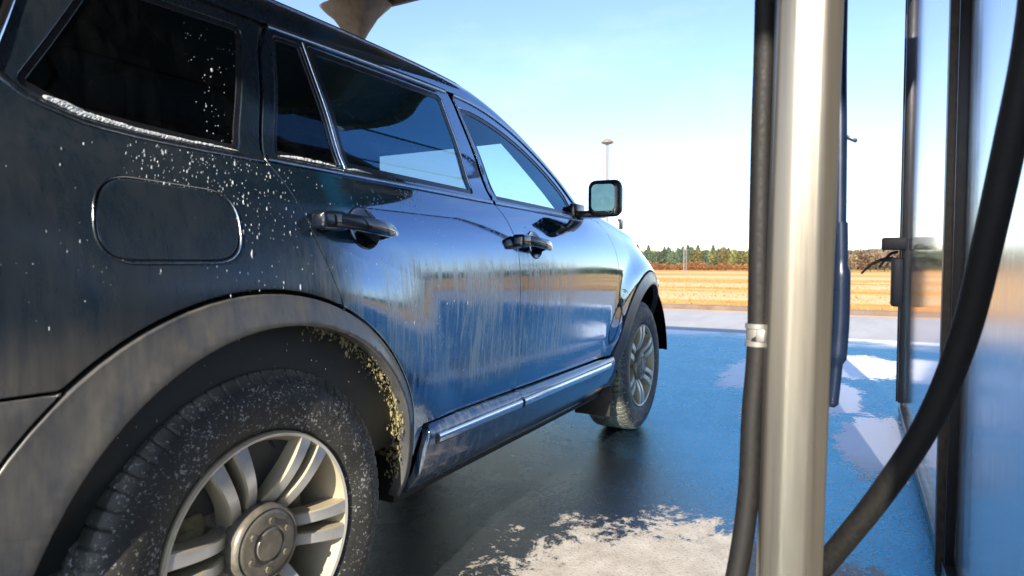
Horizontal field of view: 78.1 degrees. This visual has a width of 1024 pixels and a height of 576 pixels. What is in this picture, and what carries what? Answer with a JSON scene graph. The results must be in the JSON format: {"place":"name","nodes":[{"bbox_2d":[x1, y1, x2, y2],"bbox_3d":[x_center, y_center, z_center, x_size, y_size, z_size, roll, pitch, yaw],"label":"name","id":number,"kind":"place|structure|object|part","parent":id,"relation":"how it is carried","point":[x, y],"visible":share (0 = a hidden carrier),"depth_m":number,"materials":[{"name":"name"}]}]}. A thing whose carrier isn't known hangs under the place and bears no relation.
{"place":"outdoors","nodes":[
{"label":"outdoors","id":0,"kind":"place"},
{"bbox_2d":[276,0,905,251],"label":"sky","id":1,"kind":"structure","parent":0,"point":[669,82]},
{"bbox_2d":[617,218,622,229],"bbox_3d":[10.089,-3.800,59.068,0.520,5.488,0.300,1,3,29],"label":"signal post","id":2,"kind":"object","parent":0,"point":[620,220],"visible":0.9,"depth_m":58.81,"materials":[{"name":"metal"}]},
{"bbox_2d":[363,329,940,575],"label":"wet pavement","id":3,"kind":"structure","parent":0,"point":[572,493],"depth_m":2.92,"materials":[{"name":"concrete"}]},
{"bbox_2d":[0,0,666,575],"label":"suv","id":4,"kind":"object","parent":3,"relation":"on","point":[286,290],"visible":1,"depth_m":1.48,"materials":[{"name":"paint"}]},
{"bbox_3d":[-0.299,-0.036,2.049,0.266,1.385,1.199,1,3,29],"label":"rear door","id":5,"kind":"part","parent":4,"relation":"part of","materials":[{"name":"paint"}]},
{"bbox_3d":[0.254,-0.073,2.944,0.373,1.385,1.388,1,3,29],"label":"front door","id":6,"kind":"part","parent":4,"relation":"part of","materials":[{"name":"paint"}]},
{"bbox_2d":[319,0,418,38],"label":"wash bay canopy","id":7,"kind":"object","parent":3,"relation":"on","point":[359,18],"visible":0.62,"depth_m":4.69,"materials":[{"name":"metal"}]},
{"bbox_2d":[829,0,857,407],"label":"spray lance","id":8,"kind":"object","parent":7,"relation":"hanging from","point":[841,310],"visible":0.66,"depth_m":1.15,"materials":[{"name":"blue plastic"}]},
{"bbox_2d":[756,0,843,575],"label":"stainless post","id":9,"kind":"object","parent":3,"relation":"on","point":[805,124],"depth_m":0.97,"materials":[{"name":"silver metal"}]},
{"bbox_2d":[725,0,774,575],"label":"wash hose","id":10,"kind":"object","parent":9,"relation":"attached to","point":[742,540],"visible":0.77,"depth_m":1.05,"materials":[{"name":"rubber"}]},
{"bbox_2d":[823,0,1023,575],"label":"vacuum hose","id":11,"kind":"object","parent":3,"relation":"on","point":[998,193],"visible":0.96,"depth_m":0.89,"materials":[{"name":"rubber"}]},
{"bbox_2d":[895,0,1023,575],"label":"partition wall","id":12,"kind":"structure","parent":3,"relation":"on","point":[969,473],"depth_m":2.04,"materials":[{"name":"clear glass"}]},
{"bbox_2d":[861,237,907,306],"bbox_3d":[2.599,-0.111,4.425,0.276,0.478,0.188,1,3,29],"label":"lance holder","id":13,"kind":"object","parent":12,"relation":"attached to","point":[895,243],"visible":1,"depth_m":4.35,"materials":[{"name":"plastic"}]},
{"bbox_2d":[653,269,897,340],"bbox_3d":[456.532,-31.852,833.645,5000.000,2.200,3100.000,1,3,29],"label":"ground","id":14,"kind":"structure","parent":0,"point":[700,275],"depth_m":27.26,"materials":[{"name":"yellow plant"}]},
{"bbox_2d":[601,139,613,221],"bbox_3d":[8.877,-7.466,59.082,1.200,12.804,1.200,1,3,29],"label":"street lamp","id":15,"kind":"object","parent":14,"relation":"on","point":[607,142],"visible":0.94,"depth_m":58.78,"materials":[{"name":"metal"}]},
{"bbox_2d":[646,244,651,257],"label":"pine tree","id":16,"kind":"object","parent":14,"relation":"on","point":[648,248],"visible":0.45,"depth_m":265.27,"materials":[{"name":"green plant"}]},
{"bbox_2d":[649,252,656,268],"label":"pine tree","id":17,"kind":"object","parent":14,"relation":"on","point":[652,259],"visible":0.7,"depth_m":236.00,"materials":[{"name":"green plant"}]},
{"bbox_2d":[656,251,661,268],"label":"pine tree","id":18,"kind":"object","parent":14,"relation":"on","point":[658,258],"visible":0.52,"depth_m":243.08,"materials":[{"name":"green plant"}]},
{"bbox_2d":[659,246,667,264],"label":"pine tree","id":19,"kind":"object","parent":14,"relation":"on","point":[664,252],"visible":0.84,"depth_m":237.54,"materials":[{"name":"green plant"}]},
{"bbox_2d":[664,263,672,269],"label":"shrub","id":20,"kind":"object","parent":14,"relation":"on","point":[668,266],"visible":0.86,"depth_m":221.69,"materials":[{"name":"brown plant"}]},
{"bbox_2d":[665,248,674,268],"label":"pine tree","id":21,"kind":"object","parent":14,"relation":"on","point":[669,260],"visible":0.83,"depth_m":234.29,"materials":[{"name":"green plant"}]},
{"bbox_2d":[673,251,679,269],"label":"pine tree","id":22,"kind":"object","parent":14,"relation":"on","point":[676,258],"visible":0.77,"depth_m":242.31,"materials":[{"name":"green plant"}]},
{"bbox_2d":[678,248,682,269],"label":"pine tree","id":23,"kind":"object","parent":14,"relation":"on","point":[680,254],"visible":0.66,"depth_m":248.22,"materials":[{"name":"green plant"}]},
{"bbox_2d":[683,209,686,272],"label":"flagpole","id":24,"kind":"object","parent":14,"relation":"on","point":[684,245],"visible":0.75,"depth_m":105.75,"materials":[{"name":"metal"}]},
{"bbox_2d":[684,250,690,269],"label":"pine tree","id":25,"kind":"object","parent":14,"relation":"on","point":[688,255],"visible":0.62,"depth_m":229.83,"materials":[{"name":"green plant"}]},
{"bbox_2d":[685,262,695,268],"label":"shrub","id":26,"kind":"object","parent":14,"relation":"on","point":[692,264],"visible":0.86,"depth_m":215.22,"materials":[{"name":"brown plant"}]},
{"bbox_2d":[689,250,697,261],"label":"birch tree","id":27,"kind":"object","parent":14,"relation":"on","point":[691,256],"visible":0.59,"depth_m":229.49,"materials":[{"name":"green plant"}]},
{"bbox_2d":[692,249,703,265],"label":"birch tree","id":28,"kind":"object","parent":14,"relation":"on","point":[697,253],"visible":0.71,"depth_m":227.84,"materials":[{"name":"green plant"}]},
{"bbox_2d":[694,261,704,270],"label":"shrub","id":29,"kind":"object","parent":14,"relation":"on","point":[698,263],"visible":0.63,"depth_m":219.08,"materials":[{"name":"brown plant"}]},
{"bbox_2d":[698,263,707,268],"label":"shrub","id":30,"kind":"object","parent":14,"relation":"on","point":[703,266],"visible":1,"depth_m":213.06,"materials":[{"name":"brown plant"}]},
{"bbox_2d":[701,249,710,270],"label":"pine tree","id":31,"kind":"object","parent":14,"relation":"on","point":[705,258],"visible":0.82,"depth_m":227.10,"materials":[{"name":"green plant"}]},
{"bbox_2d":[708,252,714,269],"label":"birch tree","id":32,"kind":"object","parent":14,"relation":"on","point":[711,259],"visible":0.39,"depth_m":236.84,"materials":[{"name":"green plant"}]},
{"bbox_2d":[709,244,717,269],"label":"pine tree","id":33,"kind":"object","parent":14,"relation":"on","point":[712,248],"visible":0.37,"depth_m":260.27,"materials":[{"name":"green plant"}]},
{"bbox_2d":[712,249,717,264],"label":"birch tree","id":34,"kind":"object","parent":14,"relation":"on","point":[714,253],"visible":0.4,"depth_m":240.47,"materials":[{"name":"green plant"}]},
{"bbox_2d":[713,252,720,269],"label":"pine tree","id":35,"kind":"object","parent":14,"relation":"on","point":[715,262],"visible":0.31,"depth_m":237.63,"materials":[{"name":"green plant"}]},
{"bbox_2d":[716,247,729,270],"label":"birch tree","id":36,"kind":"object","parent":14,"relation":"on","point":[724,257],"visible":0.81,"depth_m":225.05,"materials":[{"name":"green plant"}]},
{"bbox_2d":[727,253,735,263],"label":"birch tree","id":37,"kind":"object","parent":14,"relation":"on","point":[729,262],"visible":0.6,"depth_m":236.73,"materials":[{"name":"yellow plant"}]},
{"bbox_2d":[730,254,736,263],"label":"birch tree","id":38,"kind":"object","parent":14,"relation":"on","point":[735,256],"visible":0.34,"depth_m":235.30,"materials":[{"name":"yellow plant"}]},
{"bbox_2d":[730,249,737,259],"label":"birch tree","id":39,"kind":"object","parent":14,"relation":"on","point":[734,251],"visible":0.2,"depth_m":258.41,"materials":[{"name":"green plant"}]},
{"bbox_2d":[733,265,742,269],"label":"shrub","id":40,"kind":"object","parent":14,"relation":"on","point":[735,266],"visible":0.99,"depth_m":210.79,"materials":[{"name":"brown plant"}]},
{"bbox_2d":[736,250,747,264],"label":"birch tree","id":41,"kind":"object","parent":14,"relation":"on","point":[744,257],"visible":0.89,"depth_m":229.06,"materials":[{"name":"green plant"}]},
{"bbox_2d":[641,249,890,269],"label":"distant wood","id":42,"kind":"object","parent":14,"relation":"on","point":[872,268],"visible":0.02,"depth_m":260.49,"materials":[{"name":"green plant"}]},
{"bbox_2d":[662,304,897,316],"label":"kerb","id":43,"kind":"structure","parent":14,"relation":"on","point":[745,308],"depth_m":13.74,"materials":[{"name":"concrete"}]},
{"bbox_2d":[848,253,858,268],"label":"bare tree","id":44,"kind":"object","parent":14,"relation":"on","point":[852,265],"visible":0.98,"depth_m":198.44,"materials":[{"name":"brown plant"}]},
{"bbox_2d":[854,249,866,271],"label":"bare tree","id":45,"kind":"object","parent":14,"relation":"on","point":[861,253],"visible":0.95,"depth_m":198.50,"materials":[{"name":"brown plant"}]},
{"bbox_2d":[859,251,869,269],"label":"bare tree","id":46,"kind":"object","parent":14,"relation":"on","point":[867,260],"visible":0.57,"depth_m":200.15,"materials":[{"name":"brown plant"}]},
{"bbox_2d":[867,248,879,271],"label":"bare tree","id":47,"kind":"object","parent":14,"relation":"on","point":[871,253],"visible":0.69,"depth_m":197.10,"materials":[{"name":"brown plant"}]},
{"bbox_2d":[875,251,886,271],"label":"bare tree","id":48,"kind":"object","parent":14,"relation":"on","point":[880,256],"visible":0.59,"depth_m":194.07,"materials":[{"name":"brown plant"}]},
{"bbox_2d":[882,252,890,271],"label":"bare tree","id":49,"kind":"object","parent":14,"relation":"on","point":[886,265],"visible":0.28,"depth_m":202.46,"materials":[{"name":"brown plant"}]},
{"bbox_2d":[888,250,898,265],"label":"bare tree","id":50,"kind":"object","parent":14,"relation":"on","point":[895,255],"visible":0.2,"depth_m":193.56,"materials":[{"name":"brown plant"}]},
{"bbox_2d":[663,309,897,340],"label":"road","id":51,"kind":"structure","parent":0,"point":[872,328],"depth_m":11.01,"materials":[{"name":"grey asphalt"}]}
]}

